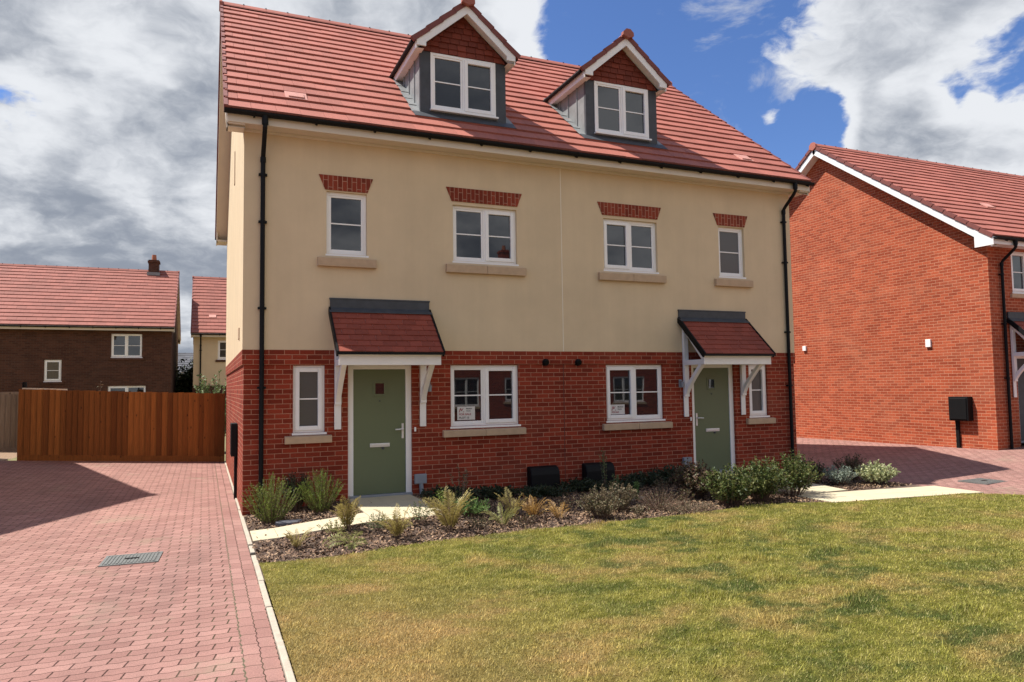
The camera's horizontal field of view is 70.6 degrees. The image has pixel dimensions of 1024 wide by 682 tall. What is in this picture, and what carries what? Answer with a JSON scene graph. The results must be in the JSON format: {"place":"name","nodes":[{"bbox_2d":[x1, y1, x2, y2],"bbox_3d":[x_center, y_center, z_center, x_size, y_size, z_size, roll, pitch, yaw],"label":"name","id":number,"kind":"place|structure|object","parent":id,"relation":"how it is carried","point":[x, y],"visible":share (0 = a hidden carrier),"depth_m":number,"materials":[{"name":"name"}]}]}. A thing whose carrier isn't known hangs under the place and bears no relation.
{"place":"outdoors","nodes":[
{"label":"outdoors","id":0,"kind":"place"},
{"bbox_2d":[0,451,16,458],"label":"gravel","id":1,"kind":"structure","parent":0,"point":[8,454],"depth_m":18.21,"materials":[{"name":"beige gravel"}]},
{"bbox_2d":[0,392,18,450],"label":"board fence","id":2,"kind":"object","parent":1,"relation":"on","point":[8,419],"visible":0.4,"depth_m":19.15,"materials":[{"name":"wood"}]},
{"bbox_2d":[8,430,225,460],"bbox_3d":[-11.651,3.684,26.123,26.000,0.001,16.320,1,-4,-23],"label":"back garden","id":3,"kind":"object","parent":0,"point":[14,459],"depth_m":20.91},
{"bbox_2d":[194,370,225,435],"bbox_3d":[-9.128,2.174,22.140,1.420,2.656,1.462,-4,-4,38],"label":"shrub","id":4,"kind":"object","parent":3,"relation":"on","point":[207,388],"visible":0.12,"depth_m":22.11,"materials":[{"name":"green plant"}]},
{"bbox_2d":[0,461,285,681],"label":"driveway","id":5,"kind":"structure","parent":0,"point":[189,606],"depth_m":7.22,"materials":[{"name":"red brick"}]},
{"bbox_2d":[98,551,162,566],"bbox_3d":[-4.248,2.445,8.081,0.580,0.044,0.520,0,-4,-20],"label":"drain cover","id":6,"kind":"object","parent":5,"relation":"on","point":[129,559],"visible":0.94,"depth_m":8.05,"materials":[{"name":"metal"}]},
{"bbox_2d":[246,525,296,680],"bbox_3d":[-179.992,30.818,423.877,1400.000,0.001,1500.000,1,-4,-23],"label":"ground","id":7,"kind":"structure","parent":0,"point":[278,625],"depth_m":6.10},
{"bbox_2d":[0,255,180,392],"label":"detached house","id":8,"kind":"structure","parent":7,"relation":"on","point":[68,328],"depth_m":32.91,"materials":[{"name":"brown brick"}]},
{"bbox_2d":[43,360,61,381],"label":"window","id":9,"kind":"structure","parent":8,"relation":"in","point":[52,368],"depth_m":31.72,"materials":[{"name":"white plastic"}]},
{"bbox_2d":[111,334,142,357],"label":"window","id":10,"kind":"structure","parent":8,"relation":"in","point":[122,345],"depth_m":32.89,"materials":[{"name":"white plastic"}]},
{"bbox_2d":[108,386,145,391],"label":"window","id":11,"kind":"structure","parent":8,"relation":"in","point":[110,388],"depth_m":32.80,"materials":[{"name":"white plastic"}]},
{"bbox_2d":[17,382,224,461],"bbox_3d":[-9.659,2.122,18.122,4.572,2.227,0.188,1,-4,-23],"label":"board fence","id":12,"kind":"object","parent":7,"relation":"on","point":[67,425],"visible":0.96,"depth_m":17.99,"materials":[{"name":"brown wood"}]},
{"bbox_2d":[175,359,192,392],"bbox_3d":[-17.887,2.878,39.642,4.186,3.767,3.381,1,-4,-23],"label":"tree","id":13,"kind":"object","parent":7,"relation":"on","point":[184,382],"visible":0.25,"depth_m":38.98,"materials":[{"name":"green plant"}]},
{"bbox_2d":[178,353,192,373],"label":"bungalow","id":14,"kind":"object","parent":7,"relation":"on","point":[185,356],"visible":0.04,"depth_m":58.79,"materials":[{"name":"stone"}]},
{"bbox_2d":[190,276,226,429],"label":"detached house","id":15,"kind":"structure","parent":7,"relation":"on","point":[208,318],"depth_m":36.37,"materials":[{"name":"tile"}]},
{"bbox_2d":[217,340,225,359],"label":"window","id":16,"kind":"structure","parent":15,"relation":"in","point":[221,344],"depth_m":36.42,"materials":[{"name":"white plastic"}]},
{"bbox_2d":[224,461,295,681],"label":"kerb","id":17,"kind":"structure","parent":7,"relation":"on","point":[289,676],"depth_m":6.14,"materials":[{"name":"concrete"}]},
{"bbox_2d":[215,0,814,521],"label":"semi detached house","id":18,"kind":"structure","parent":7,"relation":"on","point":[539,264],"depth_m":12.76,"materials":[{"name":"beige paint"}]},
{"bbox_2d":[292,365,326,435],"bbox_3d":[-3.149,0.916,11.215,0.523,1.070,0.125,1,-4,-23],"label":"window","id":19,"kind":"structure","parent":18,"relation":"in","point":[308,381],"depth_m":11.22,"materials":[{"name":"white plastic"}]},
{"bbox_2d":[326,192,368,257],"bbox_3d":[-2.654,-1.855,11.603,0.685,1.035,0.125,1,-4,-23],"label":"window","id":20,"kind":"structure","parent":18,"relation":"in","point":[345,213],"depth_m":11.62,"materials":[{"name":"white plastic"}]},
{"bbox_2d":[348,365,412,498],"bbox_3d":[-2.125,1.441,11.627,1.040,2.113,0.123,1,-4,-23],"label":"front door","id":21,"kind":"structure","parent":18,"relation":"in","point":[379,396],"depth_m":11.63,"materials":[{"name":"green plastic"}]},
{"bbox_2d":[457,406,474,419],"bbox_3d":[-0.775,1.221,12.220,0.315,0.223,0.007,1,-4,-23],"label":"for sale sign","id":22,"kind":"object","parent":18,"relation":"attached to","point":[465,413],"visible":1,"depth_m":12.22,"materials":[{"name":"white paper"}]},
{"bbox_2d":[450,365,520,428],"bbox_3d":[-0.465,0.943,12.356,1.285,1.060,0.125,1,-4,-23],"label":"window","id":23,"kind":"structure","parent":18,"relation":"in","point":[492,389],"depth_m":12.36,"materials":[{"name":"white plastic"}]},
{"bbox_2d":[453,206,518,265],"bbox_3d":[-0.473,-1.809,12.529,1.225,0.995,0.125,1,-4,-23],"label":"window","id":24,"kind":"structure","parent":18,"relation":"in","point":[480,235],"depth_m":12.52,"materials":[{"name":"white plastic"}]},
{"bbox_2d":[610,404,624,413],"bbox_3d":[1.954,1.266,13.379,0.305,0.178,0.007,1,-4,-23],"label":"for sale sign","id":25,"kind":"object","parent":18,"relation":"attached to","point":[618,409],"visible":1,"depth_m":13.38,"materials":[{"name":"white paper"}]},
{"bbox_2d":[603,219,658,273],"bbox_3d":[2.223,-1.777,13.675,1.225,0.995,0.125,1,-4,-23],"label":"window","id":26,"kind":"structure","parent":18,"relation":"in","point":[629,246],"depth_m":13.67,"materials":[{"name":"white plastic"}]},
{"bbox_2d":[606,365,665,422],"bbox_3d":[2.286,0.976,13.526,1.285,1.060,0.125,1,-4,-23],"label":"window","id":27,"kind":"structure","parent":18,"relation":"in","point":[638,387],"depth_m":13.53,"materials":[{"name":"white plastic"}]},
{"bbox_2d":[691,364,734,471],"bbox_3d":[3.939,1.514,14.205,1.040,2.113,0.123,1,-4,-23],"label":"front door","id":28,"kind":"structure","parent":18,"relation":"in","point":[712,390],"depth_m":14.23,"materials":[{"name":"green plastic"}]},
{"bbox_2d":[718,227,745,278],"bbox_3d":[4.404,-1.771,14.604,0.685,1.035,0.125,1,-4,-23],"label":"window","id":29,"kind":"structure","parent":18,"relation":"in","point":[730,239],"depth_m":14.63,"materials":[{"name":"white plastic"}]},
{"bbox_2d":[748,365,769,417],"bbox_3d":[4.970,1.013,14.667,0.523,1.070,0.125,1,-4,-23],"label":"window","id":30,"kind":"structure","parent":18,"relation":"in","point":[757,388],"depth_m":14.69,"materials":[{"name":"white plastic"}]},
{"bbox_2d":[789,142,1023,449],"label":"detached house","id":31,"kind":"structure","parent":7,"relation":"on","point":[908,294],"depth_m":19.71,"materials":[{"name":"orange brick"}]},
{"bbox_2d":[1011,252,1023,293],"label":"window","id":32,"kind":"structure","parent":31,"relation":"in","point":[1017,258],"depth_m":17.85,"materials":[{"name":"white plastic"}]},
{"bbox_2d":[1017,356,1023,442],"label":"front door","id":33,"kind":"structure","parent":31,"relation":"in","point":[1020,359],"depth_m":17.62,"materials":[{"name":"white plastic"}]},
{"bbox_2d":[250,494,436,541],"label":"path","id":34,"kind":"structure","parent":0,"point":[384,504],"depth_m":9.86,"materials":[{"name":"beige concrete"}]},
{"bbox_2d":[0,0,1023,352],"label":"sky","id":35,"kind":"structure","parent":0,"point":[109,108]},
{"bbox_2d":[244,472,971,581],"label":"bark mulch","id":36,"kind":"object","parent":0,"point":[465,532],"visible":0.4,"depth_m":9.85,"materials":[{"name":"brown wood"}]},
{"bbox_2d":[241,472,300,523],"bbox_3d":[-3.315,2.173,10.023,0.741,0.739,0.756,-2,-4,23],"label":"shrub","id":37,"kind":"object","parent":36,"relation":"on","point":[274,514],"visible":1,"depth_m":9.95,"materials":[{"name":"green plant"}]},
{"bbox_2d":[275,519,301,525],"bbox_3d":[-3.038,2.483,9.842,0.358,0.064,0.215,1,-4,-23],"label":"stone","id":38,"kind":"object","parent":36,"relation":"on","point":[285,522],"visible":0.76,"depth_m":9.77,"materials":[{"name":"stone"}]},
{"bbox_2d":[277,471,312,510],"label":"shrub","id":39,"kind":"object","parent":36,"relation":"on","point":[293,485],"visible":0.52,"depth_m":10.71,"materials":[{"name":"green plant"}]},
{"bbox_2d":[284,528,315,548],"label":"fern","id":40,"kind":"object","parent":36,"relation":"on","point":[294,542],"visible":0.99,"depth_m":8.49,"materials":[{"name":"plant"}]},
{"bbox_2d":[297,468,344,512],"bbox_3d":[-2.762,2.162,10.431,0.688,0.661,0.660,1,-4,-23],"label":"shrub","id":41,"kind":"object","parent":36,"relation":"on","point":[320,505],"visible":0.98,"depth_m":10.39,"materials":[{"name":"green plant"}]},
{"bbox_2d":[317,518,345,534],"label":"sprig","id":42,"kind":"object","parent":36,"relation":"on","point":[336,527],"visible":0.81,"depth_m":8.93,"materials":[{"name":"beige plant"}]},
{"bbox_2d":[322,529,369,549],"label":"fern","id":43,"kind":"object","parent":36,"relation":"on","point":[341,538],"visible":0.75,"depth_m":8.44,"materials":[{"name":"green plant"}]},
{"bbox_2d":[330,495,362,528],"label":"fern","id":44,"kind":"object","parent":36,"relation":"on","point":[347,517],"visible":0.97,"depth_m":9.09,"materials":[{"name":"plant"}]},
{"bbox_2d":[361,513,387,532],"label":"sprig","id":45,"kind":"object","parent":36,"relation":"on","point":[377,524],"visible":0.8,"depth_m":9.12,"materials":[{"name":"green plant"}]},
{"bbox_2d":[369,503,417,537],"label":"fern","id":46,"kind":"object","parent":36,"relation":"on","point":[397,528],"visible":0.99,"depth_m":8.75,"materials":[{"name":"plant"}]},
{"bbox_2d":[403,498,432,525],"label":"sprig","id":47,"kind":"object","parent":36,"relation":"on","point":[418,514],"visible":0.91,"depth_m":9.43,"materials":[{"name":"green plant"}]},
{"bbox_2d":[416,486,475,529],"bbox_3d":[-0.779,2.149,9.221,0.739,0.578,0.714,1,-4,-23],"label":"fern","id":48,"kind":"object","parent":36,"relation":"on","point":[446,519],"visible":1,"depth_m":9.22,"materials":[{"name":"green plant"}]},
{"bbox_2d":[433,484,459,506],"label":"sprig","id":49,"kind":"object","parent":36,"relation":"on","point":[440,496],"visible":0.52,"depth_m":10.14,"materials":[{"name":"green plant"}]},
{"bbox_2d":[420,483,479,500],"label":"ground cover plant","id":50,"kind":"object","parent":36,"relation":"on","point":[429,493],"visible":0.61,"depth_m":11.39,"materials":[{"name":"green plant"}]},
{"bbox_2d":[450,464,468,497],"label":"shrub","id":51,"kind":"object","parent":36,"relation":"on","point":[465,480],"visible":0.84,"depth_m":10.69,"materials":[{"name":"green plant"}]},
{"bbox_2d":[453,493,490,515],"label":"shrub","id":52,"kind":"object","parent":36,"relation":"on","point":[476,508],"visible":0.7,"depth_m":9.87,"materials":[{"name":"green plant"}]},
{"bbox_2d":[464,514,491,528],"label":"sprig","id":53,"kind":"object","parent":36,"relation":"on","point":[483,521],"visible":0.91,"depth_m":9.36,"materials":[{"name":"green plant"}]},
{"bbox_2d":[469,484,525,498],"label":"ground cover plant","id":54,"kind":"object","parent":36,"relation":"on","point":[487,491],"visible":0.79,"depth_m":11.66,"materials":[{"name":"green plant"}]},
{"bbox_2d":[480,502,520,525],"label":"fern","id":55,"kind":"object","parent":36,"relation":"on","point":[506,517],"visible":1,"depth_m":9.48,"materials":[{"name":"green plant"}]},
{"bbox_2d":[495,487,527,519],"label":"fern","id":56,"kind":"object","parent":36,"relation":"on","point":[509,505],"visible":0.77,"depth_m":9.95,"materials":[{"name":"plant"}]},
{"bbox_2d":[515,511,536,525],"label":"sprig","id":57,"kind":"object","parent":36,"relation":"on","point":[525,520],"visible":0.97,"depth_m":9.61,"materials":[{"name":"brown plant"}]},
{"bbox_2d":[514,492,557,517],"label":"fern","id":58,"kind":"object","parent":36,"relation":"on","point":[530,511],"visible":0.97,"depth_m":9.99,"materials":[{"name":"brown plant"}]},
{"bbox_2d":[513,483,571,497],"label":"ground cover plant","id":59,"kind":"object","parent":36,"relation":"on","point":[542,491],"visible":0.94,"depth_m":11.79,"materials":[{"name":"green plant"}]},
{"bbox_2d":[545,500,569,519],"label":"fern","id":60,"kind":"object","parent":36,"relation":"on","point":[555,511],"visible":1,"depth_m":9.88,"materials":[{"name":"brown plant"}]},
{"bbox_2d":[555,493,581,512],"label":"sprig","id":61,"kind":"object","parent":36,"relation":"on","point":[565,503],"visible":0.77,"depth_m":10.36,"materials":[{"name":"brown plant"}]},
{"bbox_2d":[553,477,606,491],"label":"ground cover plant","id":62,"kind":"object","parent":36,"relation":"on","point":[581,485],"visible":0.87,"depth_m":12.28,"materials":[{"name":"green plant"}]},
{"bbox_2d":[574,484,624,518],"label":"shrub","id":63,"kind":"object","parent":36,"relation":"on","point":[601,507],"visible":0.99,"depth_m":9.89,"materials":[{"name":"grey plant"}]},
{"bbox_2d":[598,448,607,481],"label":"shrub","id":64,"kind":"object","parent":36,"relation":"on","point":[603,461],"visible":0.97,"depth_m":12.40,"materials":[{"name":"green plant"}]},
{"bbox_2d":[612,474,618,495],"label":"shrub","id":65,"kind":"object","parent":36,"relation":"on","point":[617,476],"visible":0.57,"depth_m":11.46,"materials":[{"name":"green plant"}]},
{"bbox_2d":[600,481,637,510],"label":"shrub","id":66,"kind":"object","parent":36,"relation":"on","point":[626,496],"visible":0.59,"depth_m":10.57,"materials":[{"name":"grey plant"}]},
{"bbox_2d":[593,479,644,489],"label":"ground cover plant","id":67,"kind":"object","parent":36,"relation":"on","point":[631,483],"visible":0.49,"depth_m":12.39,"materials":[{"name":"green plant"}]},
{"bbox_2d":[633,481,639,500],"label":"shrub","id":68,"kind":"object","parent":36,"relation":"on","point":[636,485],"visible":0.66,"depth_m":11.26,"materials":[{"name":"green plant"}]},
{"bbox_2d":[630,504,650,515],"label":"sprig","id":69,"kind":"object","parent":36,"relation":"on","point":[640,511],"visible":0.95,"depth_m":10.06,"materials":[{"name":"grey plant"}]},
{"bbox_2d":[620,470,672,486],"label":"ground cover plant","id":70,"kind":"object","parent":36,"relation":"on","point":[650,478],"visible":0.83,"depth_m":12.81,"materials":[{"name":"green plant"}]},
{"bbox_2d":[650,477,672,497],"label":"sprig","id":71,"kind":"object","parent":36,"relation":"on","point":[658,484],"visible":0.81,"depth_m":11.51,"materials":[{"name":"grey plant"}]},
{"bbox_2d":[633,488,690,510],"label":"shrub","id":72,"kind":"object","parent":36,"relation":"on","point":[649,504],"visible":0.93,"depth_m":10.60,"materials":[{"name":"brown plant"}]},
{"bbox_2d":[646,464,693,482],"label":"ground cover plant","id":73,"kind":"object","parent":36,"relation":"on","point":[665,473],"visible":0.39,"depth_m":13.09,"materials":[{"name":"green plant"}]},
{"bbox_2d":[671,488,694,503],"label":"sprig","id":74,"kind":"object","parent":36,"relation":"on","point":[684,496],"visible":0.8,"depth_m":10.91,"materials":[{"name":"brown plant"}]},
{"bbox_2d":[653,499,721,513],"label":"shrub","id":75,"kind":"object","parent":36,"relation":"on","point":[699,508],"visible":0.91,"depth_m":10.32,"materials":[{"name":"brown plant"}]},
{"bbox_2d":[669,458,720,498],"bbox_3d":[2.904,2.197,11.535,0.829,0.684,0.817,-4,-5,39],"label":"shrub","id":76,"kind":"object","parent":36,"relation":"on","point":[686,476],"visible":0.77,"depth_m":11.42,"materials":[{"name":"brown plant"}]},
{"bbox_2d":[698,462,760,507],"bbox_3d":[3.251,2.151,10.829,0.979,0.692,0.909,1,-4,-23],"label":"shrub","id":77,"kind":"object","parent":36,"relation":"on","point":[727,489],"visible":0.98,"depth_m":10.71,"materials":[{"name":"green plant"}]},
{"bbox_2d":[731,455,792,502],"bbox_3d":[3.823,2.122,11.154,0.925,0.727,0.995,1,-4,-23],"label":"shrub","id":78,"kind":"object","parent":36,"relation":"on","point":[769,481],"visible":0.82,"depth_m":10.97,"materials":[{"name":"green plant"}]},
{"bbox_2d":[767,448,824,495],"bbox_3d":[4.479,2.100,11.495,1.008,0.772,0.950,1,-4,-23],"label":"shrub","id":79,"kind":"object","parent":36,"relation":"on","point":[797,479],"visible":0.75,"depth_m":11.40,"materials":[{"name":"green plant"}]},
{"bbox_2d":[799,457,826,481],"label":"shrub","id":80,"kind":"object","parent":36,"relation":"on","point":[818,467],"visible":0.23,"depth_m":12.81,"materials":[{"name":"green plant"}]},
{"bbox_2d":[822,463,858,485],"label":"shrub","id":81,"kind":"object","parent":36,"relation":"on","point":[833,475],"visible":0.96,"depth_m":12.52,"materials":[{"name":"green plant"}]},
{"bbox_2d":[833,454,867,480],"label":"shrub","id":82,"kind":"object","parent":36,"relation":"on","point":[852,463],"visible":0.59,"depth_m":13.17,"materials":[{"name":"brown plant"}]},
{"bbox_2d":[853,459,899,484],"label":"shrub","id":83,"kind":"object","parent":36,"relation":"on","point":[876,471],"visible":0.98,"depth_m":12.56,"materials":[{"name":"green plant"}]},
{"bbox_2d":[260,493,1023,681],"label":"lawn","id":84,"kind":"structure","parent":0,"point":[639,608],"depth_m":6.01,"materials":[{"name":"green plant"}]},
{"bbox_2d":[699,471,983,501],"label":"path","id":85,"kind":"structure","parent":0,"point":[822,492],"depth_m":11.57,"materials":[{"name":"beige concrete"}]},
{"bbox_2d":[796,437,1023,494],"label":"driveway","id":86,"kind":"structure","parent":0,"point":[923,465],"depth_m":15.85,"materials":[{"name":"red brick"}]},
{"bbox_2d":[958,478,1005,484],"bbox_3d":[8.532,2.538,13.061,0.720,0.044,0.520,1,-4,-27],"label":"drain cover","id":87,"kind":"object","parent":86,"relation":"on","point":[983,481],"visible":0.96,"depth_m":12.98,"materials":[{"name":"metal"}]}
]}

